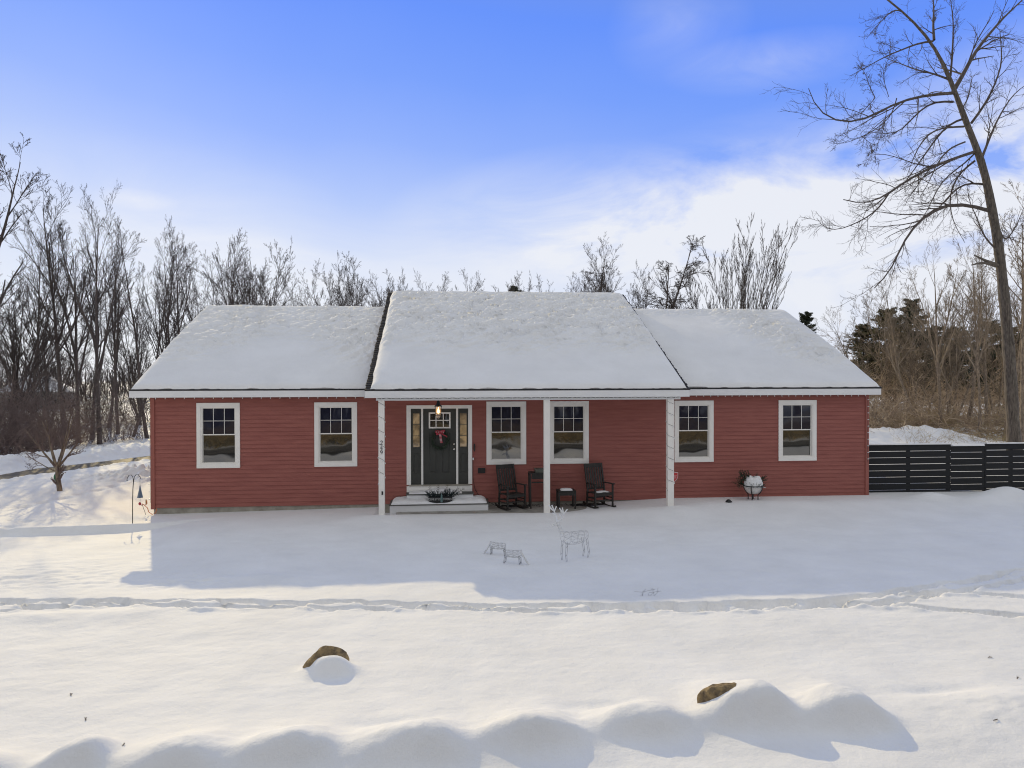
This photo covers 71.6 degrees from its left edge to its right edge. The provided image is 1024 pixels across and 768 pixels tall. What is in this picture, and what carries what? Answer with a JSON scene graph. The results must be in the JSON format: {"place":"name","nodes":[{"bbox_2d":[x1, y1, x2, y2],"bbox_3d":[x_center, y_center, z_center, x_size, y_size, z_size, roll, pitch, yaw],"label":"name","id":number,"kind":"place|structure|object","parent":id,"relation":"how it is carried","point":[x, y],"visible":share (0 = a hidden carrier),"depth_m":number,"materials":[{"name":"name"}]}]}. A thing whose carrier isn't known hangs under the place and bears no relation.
{"place":"outdoors","nodes":[
{"label":"outdoors","id":0,"kind":"place"},
{"bbox_2d":[0,456,149,479],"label":"driveway","id":1,"kind":"structure","parent":0,"point":[45,470],"depth_m":29.11,"materials":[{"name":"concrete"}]},
{"bbox_2d":[0,381,1023,767],"bbox_3d":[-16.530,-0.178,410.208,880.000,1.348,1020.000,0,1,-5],"label":"ground","id":2,"kind":"structure","parent":0,"point":[860,631],"depth_m":10.13,"materials":[{"name":"white snow"}]},
{"bbox_2d":[0,134,46,313],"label":"bare tree","id":3,"kind":"object","parent":2,"relation":"on","point":[9,285],"visible":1,"depth_m":28.95,"materials":[{"name":"brown plant"}]},
{"bbox_2d":[0,273,52,437],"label":"bare tree","id":4,"kind":"object","parent":2,"relation":"on","point":[2,320],"visible":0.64,"depth_m":39.56,"materials":[{"name":"brown plant"}]},
{"bbox_2d":[0,377,74,409],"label":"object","id":5,"kind":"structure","parent":2,"relation":"on","point":[42,393],"depth_m":83.19,"materials":[{"name":"brown plant"}]},
{"bbox_2d":[10,210,72,420],"bbox_3d":[-32.179,-4.075,48.544,3.436,15.340,3.222,0,1,3],"label":"bare tree","id":6,"kind":"object","parent":2,"relation":"on","point":[27,285],"visible":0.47,"depth_m":48.05,"materials":[{"name":"brown plant"}]},
{"bbox_2d":[4,168,99,433],"bbox_3d":[-27.754,-4.800,43.764,5.506,16.990,3.774,0,1,9],"label":"bare tree","id":7,"kind":"object","parent":2,"relation":"on","point":[49,234],"visible":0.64,"depth_m":43.58,"materials":[{"name":"brown plant"}]},
{"bbox_2d":[14,398,92,490],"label":"sapling","id":8,"kind":"object","parent":2,"relation":"on","point":[58,470],"visible":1,"depth_m":23.03,"materials":[{"name":"beige plant"}]},
{"bbox_2d":[8,264,99,422],"bbox_3d":[-33.921,-2.477,51.643,5.469,12.090,7.144,0,1,5],"label":"bare tree","id":9,"kind":"object","parent":2,"relation":"on","point":[62,368],"visible":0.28,"depth_m":52.53,"materials":[{"name":"brown plant"}]},
{"bbox_2d":[0,249,123,419],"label":"bare tree","id":10,"kind":"object","parent":2,"relation":"on","point":[19,353],"visible":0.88,"depth_m":39.03,"materials":[{"name":"brown plant"}]},
{"bbox_2d":[28,217,116,442],"bbox_3d":[-24.827,-2.945,40.324,3.228,13.106,5.109,0,1,16],"label":"bare tree","id":11,"kind":"object","parent":2,"relation":"on","point":[77,375],"visible":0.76,"depth_m":40.07,"materials":[{"name":"brown plant"}]},
{"bbox_2d":[0,345,149,454],"bbox_3d":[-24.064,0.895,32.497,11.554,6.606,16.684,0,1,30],"label":"undergrowth","id":12,"kind":"object","parent":2,"relation":"on","point":[9,439],"visible":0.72,"depth_m":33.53,"materials":[{"name":"brown plant"}]},
{"bbox_2d":[0,310,150,424],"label":"undergrowth","id":13,"kind":"object","parent":2,"relation":"on","point":[86,398],"visible":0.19,"depth_m":56.43,"materials":[{"name":"brown"}]},
{"bbox_2d":[67,183,120,439],"bbox_3d":[-25.033,-4.088,42.568,3.116,15.455,2.921,-1,1,-43],"label":"bare tree","id":14,"kind":"object","parent":2,"relation":"on","point":[99,351],"visible":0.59,"depth_m":42.36,"materials":[{"name":"brown plant"}]},
{"bbox_2d":[47,185,146,444],"bbox_3d":[-22.422,-3.884,39.219,3.027,15.083,5.078,0,1,12],"label":"bare tree","id":15,"kind":"object","parent":2,"relation":"on","point":[98,368],"visible":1,"depth_m":39.02,"materials":[{"name":"brown plant"}]},
{"bbox_2d":[92,219,139,433],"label":"bare tree","id":16,"kind":"object","parent":2,"relation":"on","point":[114,332],"visible":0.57,"depth_m":46.27,"materials":[{"name":"brown plant"}]},
{"bbox_2d":[101,255,132,424],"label":"bare tree","id":17,"kind":"object","parent":2,"relation":"on","point":[113,392],"visible":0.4,"depth_m":51.95,"materials":[{"name":"brown plant"}]},
{"bbox_2d":[82,274,153,425],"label":"bare tree","id":18,"kind":"object","parent":2,"relation":"on","point":[130,360],"visible":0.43,"depth_m":53.92,"materials":[{"name":"brown plant"}]},
{"bbox_2d":[108,216,148,437],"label":"bare tree","id":19,"kind":"object","parent":2,"relation":"on","point":[135,332],"visible":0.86,"depth_m":42.52,"materials":[{"name":"brown plant"}]},
{"bbox_2d":[127,474,140,522],"bbox_3d":[-9.549,3.051,17.933,0.350,1.539,0.020,0,1,-5],"label":"shepherd hook","id":20,"kind":"object","parent":2,"relation":"on","point":[132,494],"visible":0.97,"depth_m":17.92,"materials":[{"name":"black metal"}]},
{"bbox_2d":[137,486,142,505],"bbox_3d":[-9.400,2.730,17.943,0.106,0.697,0.106,0,1,40],"label":"wind chime","id":21,"kind":"object","parent":20,"relation":"hanging from","point":[140,495],"visible":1,"depth_m":17.93,"materials":[{"name":"blue"}]},
{"bbox_2d":[133,232,190,355],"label":"bare tree","id":22,"kind":"object","parent":2,"relation":"on","point":[172,278],"visible":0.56,"depth_m":47.17,"materials":[{"name":"brown plant"}]},
{"bbox_2d":[151,295,176,349],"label":"bare tree","id":23,"kind":"object","parent":2,"relation":"on","point":[164,324],"visible":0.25,"depth_m":54.27,"materials":[{"name":"brown plant"}]},
{"bbox_2d":[132,216,196,436],"bbox_3d":[-21.185,-3.219,42.944,3.309,13.733,4.890,0,1,-38],"label":"bare tree","id":24,"kind":"object","parent":2,"relation":"on","point":[162,317],"visible":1,"depth_m":42.86,"materials":[{"name":"brown plant"}]},
{"bbox_2d":[134,228,198,351],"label":"bare tree","id":25,"kind":"object","parent":2,"relation":"on","point":[179,315],"visible":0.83,"depth_m":44.65,"materials":[{"name":"brown plant"}]},
{"bbox_2d":[150,241,203,343],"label":"bare tree","id":26,"kind":"object","parent":2,"relation":"on","point":[171,314],"visible":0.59,"depth_m":45.39,"materials":[{"name":"brown plant"}]},
{"bbox_2d":[154,251,238,333],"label":"bare tree","id":27,"kind":"object","parent":2,"relation":"on","point":[200,304],"visible":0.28,"depth_m":58.67,"materials":[{"name":"brown plant"}]},
{"bbox_2d":[165,233,265,322],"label":"bare tree","id":28,"kind":"object","parent":2,"relation":"on","point":[190,316],"visible":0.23,"depth_m":54.60,"materials":[{"name":"brown plant"}]},
{"bbox_2d":[187,228,280,305],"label":"bare tree","id":29,"kind":"object","parent":2,"relation":"on","point":[241,292],"visible":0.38,"depth_m":54.49,"materials":[{"name":"brown plant"}]},
{"bbox_2d":[205,228,298,305],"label":"bare tree","id":30,"kind":"object","parent":2,"relation":"on","point":[250,278],"visible":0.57,"depth_m":52.60,"materials":[{"name":"brown plant"}]},
{"bbox_2d":[276,273,318,305],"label":"bare tree","id":31,"kind":"object","parent":2,"relation":"on","point":[295,297],"visible":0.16,"depth_m":68.14,"materials":[{"name":"brown plant"}]},
{"bbox_2d":[303,645,348,667],"bbox_3d":[-2.330,3.495,8.885,0.584,0.434,0.326,0,1,-30],"label":"boulder","id":32,"kind":"object","parent":2,"relation":"on","point":[325,650],"visible":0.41,"depth_m":8.84,"materials":[{"name":"stone"}]},
{"bbox_2d":[295,251,407,305],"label":"bare tree","id":33,"kind":"object","parent":2,"relation":"on","point":[353,268],"visible":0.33,"depth_m":61.23,"materials":[{"name":"brown plant"}]},
{"bbox_2d":[312,270,402,305],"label":"bare tree","id":34,"kind":"object","parent":2,"relation":"on","point":[331,276],"visible":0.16,"depth_m":71.92,"materials":[{"name":"brown plant"}]},
{"bbox_2d":[332,250,393,306],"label":"bare tree","id":35,"kind":"object","parent":2,"relation":"on","point":[353,290],"visible":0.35,"depth_m":57.48,"materials":[{"name":"brown plant"}]},
{"bbox_2d":[364,273,393,306],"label":"bare tree","id":36,"kind":"object","parent":2,"relation":"on","point":[380,302],"visible":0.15,"depth_m":83.60,"materials":[{"name":"brown plant"}]},
{"bbox_2d":[388,269,452,290],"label":"bare tree","id":37,"kind":"object","parent":2,"relation":"on","point":[401,281],"visible":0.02,"depth_m":85.55,"materials":[{"name":"brown plant"}]},
{"bbox_2d":[411,268,448,290],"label":"bare tree","id":38,"kind":"object","parent":2,"relation":"on","point":[425,284],"visible":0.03,"depth_m":82.41,"materials":[{"name":"brown plant"}]},
{"bbox_2d":[460,268,482,291],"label":"bare tree","id":39,"kind":"object","parent":2,"relation":"on","point":[476,273],"visible":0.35,"depth_m":80.05,"materials":[{"name":"brown plant"}]},
{"bbox_2d":[443,277,519,291],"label":"bare tree","id":40,"kind":"object","parent":2,"relation":"on","point":[493,287],"visible":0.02,"depth_m":86.88,"materials":[{"name":"brown plant"}]},
{"bbox_2d":[0,352,977,399],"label":"distant wood","id":41,"kind":"object","parent":2,"relation":"on","point":[105,379],"visible":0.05,"depth_m":125.61,"materials":[{"name":"brown"}]},
{"bbox_2d":[484,541,505,552],"bbox_3d":[-0.362,3.424,14.636,0.499,0.358,0.127,0,1,15],"label":"wire reindeer","id":42,"kind":"object","parent":2,"relation":"on","point":[492,547],"visible":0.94,"depth_m":14.62,"materials":[{"name":"grey metal"}]},
{"bbox_2d":[455,270,552,291],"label":"bare tree","id":43,"kind":"object","parent":2,"relation":"on","point":[518,281],"visible":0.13,"depth_m":75.38,"materials":[{"name":"brown plant"}]},
{"bbox_2d":[129,290,881,514],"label":"house","id":44,"kind":"structure","parent":2,"relation":"on","point":[217,453],"depth_m":20.31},
{"bbox_2d":[196,403,239,467],"bbox_3d":[-8.025,1.404,19.437,1.144,1.780,0.138,0,1,-5],"label":"window","id":45,"kind":"structure","parent":44,"relation":"in","point":[217,424],"depth_m":19.44,"materials":[{"name":"grey"}]},
{"bbox_2d":[155,397,364,398],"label":"string lights","id":46,"kind":"object","parent":44,"relation":"attached to","point":[273,397],"visible":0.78,"depth_m":19.47,"materials":[{"name":"white plastic"}]},
{"bbox_2d":[314,402,356,466],"bbox_3d":[-4.885,1.397,19.717,1.164,1.780,0.138,0,1,-5],"label":"window","id":47,"kind":"structure","parent":44,"relation":"in","point":[335,423],"depth_m":19.72,"materials":[{"name":"grey"}]},
{"bbox_2d":[378,403,385,484],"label":"string lights","id":48,"kind":"object","parent":44,"relation":"attached to","point":[384,448],"visible":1,"depth_m":18.36,"materials":[{"name":"green plastic"}]},
{"bbox_2d":[434,400,441,415],"bbox_3d":[-1.997,0.631,19.225,0.210,0.606,0.210,0,1,-5],"label":"hanging lantern","id":49,"kind":"object","parent":44,"relation":"hanging from","point":[438,405],"visible":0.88,"depth_m":19.20,"materials":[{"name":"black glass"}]},
{"bbox_2d":[428,430,449,450],"bbox_3d":[-2.012,1.564,19.841,0.683,0.664,0.165,0,1,-5],"label":"wreath","id":50,"kind":"object","parent":44,"relation":"attached to","point":[439,433],"visible":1,"depth_m":19.85,"materials":[{"name":"green plant"}]},
{"bbox_2d":[424,484,463,502],"bbox_3d":[-1.838,2.973,19.337,1.099,0.527,0.249,0,1,-5],"label":"planter box","id":51,"kind":"object","parent":44,"relation":"on","point":[441,498],"visible":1,"depth_m":19.30,"materials":[{"name":"black"}]},
{"bbox_2d":[486,401,525,464],"bbox_3d":[-0.164,1.385,20.139,1.128,1.780,0.138,0,1,-5],"label":"window","id":52,"kind":"structure","parent":44,"relation":"in","point":[505,420],"depth_m":20.14,"materials":[{"name":"grey"}]},
{"bbox_2d":[495,464,528,509],"bbox_3d":[-0.014,2.840,19.540,0.640,1.185,0.892,0,1,-29],"label":"rocking chair","id":53,"kind":"object","parent":44,"relation":"on","point":[515,495],"visible":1,"depth_m":19.68,"materials":[{"name":"brown wood"}]},
{"bbox_2d":[378,397,675,399],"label":"string lights","id":54,"kind":"object","parent":44,"relation":"attached to","point":[540,397],"visible":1,"depth_m":18.74,"materials":[{"name":"white plastic"}]},
{"bbox_2d":[528,471,542,508],"bbox_3d":[0.738,2.936,19.709,0.550,0.988,0.382,0,1,-5],"label":"plant stand","id":55,"kind":"object","parent":44,"relation":"on","point":[537,475],"visible":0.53,"depth_m":19.52,"materials":[{"name":"brown wood"}]},
{"bbox_2d":[534,468,550,472],"bbox_3d":[0.836,2.393,19.714,0.430,0.098,0.330,0,1,-5],"label":"tray","id":56,"kind":"object","parent":55,"relation":"on","point":[538,470],"visible":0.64,"depth_m":19.56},
{"bbox_2d":[556,488,575,508],"bbox_3d":[1.499,3.178,19.658,0.491,0.500,0.438,0,1,-5],"label":"side table","id":57,"kind":"object","parent":44,"relation":"on","point":[559,493],"visible":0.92,"depth_m":19.47,"materials":[{"name":"brown wood"}]},
{"bbox_2d":[560,488,571,490],"bbox_3d":[1.499,2.908,19.647,0.340,0.045,0.300,0,1,-5],"label":"snow patch","id":58,"kind":"object","parent":57,"relation":"on","point":[565,489],"visible":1,"depth_m":19.52,"materials":[{"name":"white snow"}]},
{"bbox_2d":[550,401,588,463],"bbox_3d":[1.620,1.380,20.298,1.146,1.780,0.138,0,1,-5],"label":"window","id":59,"kind":"structure","parent":44,"relation":"in","point":[569,420],"depth_m":20.30,"materials":[{"name":"grey"}]},
{"bbox_2d":[570,503,604,505],"bbox_3d":[2.147,3.402,20.006,1.058,0.042,0.303,0,1,-5],"label":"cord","id":60,"kind":"object","parent":44,"relation":"on","point":[579,504],"visible":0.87,"depth_m":20.04,"materials":[{"name":"black"}]},
{"bbox_2d":[583,463,615,508],"bbox_3d":[2.429,2.833,19.759,0.640,1.185,0.892,0,1,-21],"label":"rocking chair","id":61,"kind":"object","parent":44,"relation":"on","point":[594,486],"visible":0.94,"depth_m":19.95,"materials":[{"name":"brown wood"}]},
{"bbox_2d":[666,402,674,490],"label":"string lights","id":62,"kind":"object","parent":44,"relation":"attached to","point":[668,446],"visible":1,"depth_m":19.04,"materials":[{"name":"white plastic"}]},
{"bbox_2d":[674,400,713,461],"bbox_3d":[5.271,1.371,20.624,1.164,1.780,0.138,0,1,-5],"label":"window","id":63,"kind":"structure","parent":44,"relation":"in","point":[693,420],"depth_m":20.63,"materials":[{"name":"white"}]},
{"bbox_2d":[696,395,865,396],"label":"string lights","id":64,"kind":"object","parent":44,"relation":"attached to","point":[769,395],"visible":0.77,"depth_m":20.72,"materials":[{"name":"white plastic"}]},
{"bbox_2d":[778,400,816,460],"bbox_3d":[8.384,1.363,20.902,1.157,1.780,0.138,0,1,-5],"label":"window","id":65,"kind":"structure","parent":44,"relation":"in","point":[797,419],"depth_m":20.91,"materials":[{"name":"white"}]},
{"bbox_2d":[503,550,529,564],"bbox_3d":[0.090,3.423,13.893,0.527,0.378,0.134,0,1,17],"label":"wire reindeer","id":66,"kind":"object","parent":2,"relation":"on","point":[522,554],"visible":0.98,"depth_m":13.87,"materials":[{"name":"grey metal"}]},
{"bbox_2d":[508,285,524,291],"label":"pine tree","id":67,"kind":"object","parent":2,"relation":"on","point":[515,290],"visible":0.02,"depth_m":94.38,"materials":[{"name":"green plant"}]},
{"bbox_2d":[528,270,594,291],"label":"bare tree","id":68,"kind":"object","parent":2,"relation":"on","point":[578,283],"visible":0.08,"depth_m":75.07,"materials":[{"name":"brown plant"}]},
{"bbox_2d":[549,505,589,559],"bbox_3d":[1.150,2.993,14.154,0.911,1.186,0.396,0,1,-32],"label":"wire reindeer","id":69,"kind":"object","parent":2,"relation":"on","point":[556,523],"visible":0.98,"depth_m":14.11,"materials":[{"name":"grey metal"}]},
{"bbox_2d":[565,273,592,291],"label":"bare tree","id":70,"kind":"object","parent":2,"relation":"on","point":[577,285],"visible":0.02,"depth_m":81.22,"materials":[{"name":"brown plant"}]},
{"bbox_2d":[582,253,616,292],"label":"bare tree","id":71,"kind":"object","parent":2,"relation":"on","point":[591,291],"visible":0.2,"depth_m":65.95,"materials":[{"name":"brown plant"}]},
{"bbox_2d":[580,235,625,291],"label":"bare tree","id":72,"kind":"object","parent":2,"relation":"on","point":[595,263],"visible":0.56,"depth_m":61.84,"materials":[{"name":"brown plant"}]},
{"bbox_2d":[595,259,660,308],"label":"bare tree","id":73,"kind":"object","parent":2,"relation":"on","point":[637,293],"visible":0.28,"depth_m":70.41,"materials":[{"name":"brown plant"}]},
{"bbox_2d":[581,235,711,308],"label":"bare tree","id":74,"kind":"object","parent":2,"relation":"on","point":[686,275],"visible":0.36,"depth_m":59.60,"materials":[{"name":"brown plant"}]},
{"bbox_2d":[674,472,677,481],"bbox_3d":[4.574,2.991,20.056,0.234,1.030,0.030,0,1,-5],"label":"shield sign","id":75,"kind":"object","parent":2,"relation":"on","point":[675,476],"visible":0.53,"depth_m":20.05,"materials":[{"name":"red metal"}]},
{"bbox_2d":[697,682,735,702],"bbox_3d":[2.288,3.469,7.530,0.653,0.592,0.299,0,1,-1],"label":"boulder","id":76,"kind":"object","parent":2,"relation":"on","point":[710,692],"visible":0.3,"depth_m":7.48,"materials":[{"name":"stone"}]},
{"bbox_2d":[649,214,800,309],"bbox_3d":[17.267,-5.616,58.486,12.179,18.341,10.679,0,1,-21],"label":"bare tree","id":77,"kind":"object","parent":2,"relation":"on","point":[742,289],"visible":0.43,"depth_m":59.77,"materials":[{"name":"brown plant"}]},
{"bbox_2d":[733,470,767,499],"bbox_3d":[6.801,2.906,20.172,1.081,0.973,0.648,0,1,-5],"label":"planter","id":78,"kind":"object","parent":2,"relation":"on","point":[751,485],"visible":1,"depth_m":20.07,"materials":[{"name":"white ceramic"}]},
{"bbox_2d":[798,311,816,332],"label":"pine tree","id":79,"kind":"object","parent":2,"relation":"on","point":[805,319],"visible":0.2,"depth_m":74.58,"materials":[{"name":"green plant"}]},
{"bbox_2d":[810,306,880,420],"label":"bare tree","id":80,"kind":"object","parent":2,"relation":"on","point":[847,355],"visible":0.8,"depth_m":51.77,"materials":[{"name":"beige plant"}]},
{"bbox_2d":[843,324,885,398],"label":"pine tree","id":81,"kind":"object","parent":2,"relation":"on","point":[866,329],"visible":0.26,"depth_m":67.65,"materials":[{"name":"green plant"}]},
{"bbox_2d":[854,307,931,408],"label":"pine tree","id":82,"kind":"object","parent":2,"relation":"on","point":[873,331],"visible":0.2,"depth_m":65.45,"materials":[{"name":"green plant"}]},
{"bbox_2d":[764,0,1023,443],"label":"bare tree","id":83,"kind":"object","parent":2,"relation":"on","point":[1013,431],"visible":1,"depth_m":26.84,"materials":[{"name":"brown plant"}]},
{"bbox_2d":[849,280,938,421],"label":"bare tree","id":84,"kind":"object","parent":2,"relation":"on","point":[880,344],"visible":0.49,"depth_m":53.04,"materials":[{"name":"beige plant"}]},
{"bbox_2d":[862,261,925,425],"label":"bare tree","id":85,"kind":"object","parent":2,"relation":"on","point":[891,331],"visible":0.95,"depth_m":46.61,"materials":[{"name":"beige plant"}]},
{"bbox_2d":[879,298,948,414],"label":"pine tree","id":86,"kind":"object","parent":2,"relation":"on","point":[911,308],"visible":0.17,"depth_m":67.14,"materials":[{"name":"green plant"}]},
{"bbox_2d":[875,290,965,417],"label":"bare tree","id":87,"kind":"object","parent":2,"relation":"on","point":[912,367],"visible":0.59,"depth_m":49.92,"materials":[{"name":"beige plant"}]},
{"bbox_2d":[821,314,1020,425],"bbox_3d":[33.017,-0.175,54.225,29.823,10.965,15.883,0,1,-16],"label":"brush","id":88,"kind":"object","parent":2,"relation":"on","point":[920,390],"visible":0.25,"depth_m":52.70,"materials":[{"name":"brown plant"}]},
{"bbox_2d":[901,237,967,428],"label":"bare tree","id":89,"kind":"object","parent":2,"relation":"on","point":[937,357],"visible":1,"depth_m":41.92,"materials":[{"name":"beige plant"}]},
{"bbox_2d":[914,326,967,407],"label":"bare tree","id":90,"kind":"object","parent":2,"relation":"on","point":[933,353],"visible":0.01,"depth_m":71.67,"materials":[{"name":"brown plant"}]},
{"bbox_2d":[863,363,1019,442],"bbox_3d":[25.325,1.641,43.322,19.633,6.028,13.921,0,1,-5],"label":"brush","id":91,"kind":"object","parent":2,"relation":"on","point":[972,426],"visible":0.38,"depth_m":41.68,"materials":[{"name":"brown plant"}]},
{"bbox_2d":[869,442,1023,492],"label":"slat fence","id":92,"kind":"object","parent":2,"relation":"on","point":[886,474],"visible":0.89,"depth_m":21.74,"materials":[{"name":"black wood"}]},
{"bbox_2d":[892,423,1005,444],"bbox_3d":[25.025,2.642,38.604,9.442,1.601,4.472,0,1,4],"label":"brush","id":93,"kind":"object","parent":2,"relation":"on","point":[992,440],"visible":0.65,"depth_m":38.27,"materials":[{"name":"plant"}]},
{"bbox_2d":[919,274,997,421],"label":"bare tree","id":94,"kind":"object","parent":2,"relation":"on","point":[953,353],"visible":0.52,"depth_m":48.76,"materials":[{"name":"beige plant"}]},
{"bbox_2d":[926,280,993,413],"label":"bare tree","id":95,"kind":"object","parent":2,"relation":"on","point":[959,371],"visible":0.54,"depth_m":46.59,"materials":[{"name":"beige plant"}]},
{"bbox_2d":[923,328,996,405],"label":"evergreen tree","id":96,"kind":"object","parent":2,"relation":"on","point":[968,370],"visible":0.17,"depth_m":61.33,"materials":[{"name":"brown plant"}]},
{"bbox_2d":[946,218,996,437],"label":"bare tree","id":97,"kind":"object","parent":2,"relation":"on","point":[973,285],"visible":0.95,"depth_m":40.24,"materials":[{"name":"beige plant"}]},
{"bbox_2d":[955,234,997,423],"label":"bare tree","id":98,"kind":"object","parent":2,"relation":"on","point":[974,374],"visible":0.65,"depth_m":43.34,"materials":[{"name":"beige plant"}]},
{"bbox_2d":[955,245,1000,423],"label":"bare tree","id":99,"kind":"object","parent":2,"relation":"on","point":[984,375],"visible":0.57,"depth_m":46.02,"materials":[{"name":"beige plant"}]},
{"bbox_2d":[947,320,1019,403],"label":"pine tree","id":100,"kind":"object","parent":2,"relation":"on","point":[999,345],"visible":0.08,"depth_m":63.34,"materials":[{"name":"green plant"}]},
{"bbox_2d":[953,253,1021,423],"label":"bare tree","id":101,"kind":"object","parent":2,"relation":"on","point":[1000,361],"visible":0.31,"depth_m":50.01,"materials":[{"name":"beige plant"}]},
{"bbox_2d":[969,326,1020,396],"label":"pine tree","id":102,"kind":"object","parent":2,"relation":"on","point":[1014,342],"visible":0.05,"depth_m":65.32,"materials":[{"name":"green plant"}]},
{"bbox_2d":[979,210,1023,440],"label":"bare tree","id":103,"kind":"object","parent":2,"relation":"on","point":[1018,365],"visible":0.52,"depth_m":39.92,"materials":[{"name":"beige plant"}]},
{"bbox_2d":[998,182,1023,441],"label":"bare tree","id":104,"kind":"object","parent":2,"relation":"on","point":[1018,259],"visible":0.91,"depth_m":36.26,"materials":[{"name":"beige plant"}]},
{"bbox_2d":[0,0,1023,382],"label":"sky","id":105,"kind":"structure","parent":0,"point":[497,140],"materials":[{"name":"blue"}]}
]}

